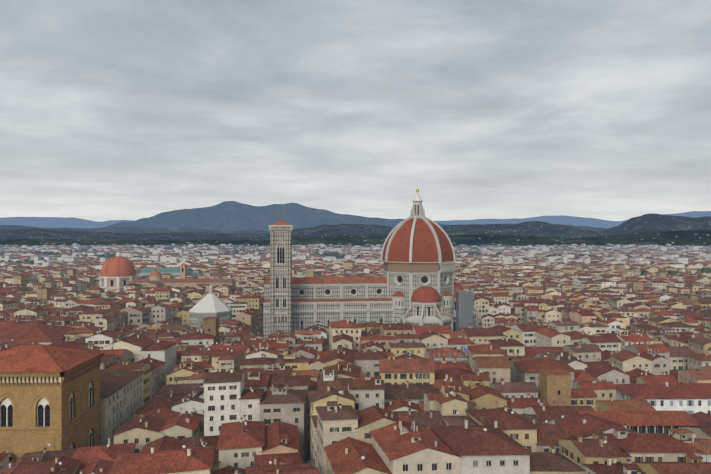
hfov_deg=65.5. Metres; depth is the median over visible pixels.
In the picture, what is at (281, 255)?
windows
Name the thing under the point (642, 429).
city
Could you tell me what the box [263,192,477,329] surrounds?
duomo trim
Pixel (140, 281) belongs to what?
roof
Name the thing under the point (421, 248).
duomo dome
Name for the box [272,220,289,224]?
camp roof
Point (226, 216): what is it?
ridge
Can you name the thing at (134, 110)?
sky
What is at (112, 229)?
ridge
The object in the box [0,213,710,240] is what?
ridge
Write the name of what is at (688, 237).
ridge
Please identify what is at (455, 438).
city roofs
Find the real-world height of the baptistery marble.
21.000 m
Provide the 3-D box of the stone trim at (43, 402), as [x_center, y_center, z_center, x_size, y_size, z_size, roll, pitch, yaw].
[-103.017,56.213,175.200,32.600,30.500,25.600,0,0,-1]
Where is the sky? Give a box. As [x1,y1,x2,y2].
[0,0,710,221]
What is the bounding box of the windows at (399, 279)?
[299,205,455,330]
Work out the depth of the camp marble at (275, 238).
385.67 m
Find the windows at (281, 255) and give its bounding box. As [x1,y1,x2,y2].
[272,230,289,322]
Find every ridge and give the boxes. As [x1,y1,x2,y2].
[0,211,710,228]
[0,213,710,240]
[0,225,608,233]
[0,230,710,246]
[107,201,446,232]
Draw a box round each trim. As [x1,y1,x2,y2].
[0,266,710,473]
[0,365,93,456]
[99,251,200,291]
[189,285,231,329]
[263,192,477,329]
[268,219,292,314]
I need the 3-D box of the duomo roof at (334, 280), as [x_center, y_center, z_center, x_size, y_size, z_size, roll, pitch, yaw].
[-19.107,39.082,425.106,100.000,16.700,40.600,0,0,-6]
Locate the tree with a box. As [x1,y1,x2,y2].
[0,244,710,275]
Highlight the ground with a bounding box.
[255,327,309,465]
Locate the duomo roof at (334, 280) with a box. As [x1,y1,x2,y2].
[263,277,391,302]
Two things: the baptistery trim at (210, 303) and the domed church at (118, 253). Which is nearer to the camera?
the baptistery trim at (210, 303)
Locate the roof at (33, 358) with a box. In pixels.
[0,344,105,371]
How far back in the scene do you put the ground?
200.61 m
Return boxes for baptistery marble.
[190,311,230,327]
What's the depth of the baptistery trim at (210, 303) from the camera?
416.94 m
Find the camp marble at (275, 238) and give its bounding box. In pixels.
[270,227,291,333]
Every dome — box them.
[100,256,185,276]
[382,218,464,302]
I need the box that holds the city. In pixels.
[0,266,710,473]
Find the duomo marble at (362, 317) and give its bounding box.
[263,271,475,337]
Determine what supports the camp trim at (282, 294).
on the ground
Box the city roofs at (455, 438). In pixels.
[0,243,710,473]
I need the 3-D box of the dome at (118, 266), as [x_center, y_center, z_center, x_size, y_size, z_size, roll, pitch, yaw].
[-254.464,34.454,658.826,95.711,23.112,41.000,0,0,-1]
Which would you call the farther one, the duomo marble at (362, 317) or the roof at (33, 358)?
the duomo marble at (362, 317)
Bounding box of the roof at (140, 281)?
[129,278,235,284]
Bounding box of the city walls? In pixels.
[0,242,710,473]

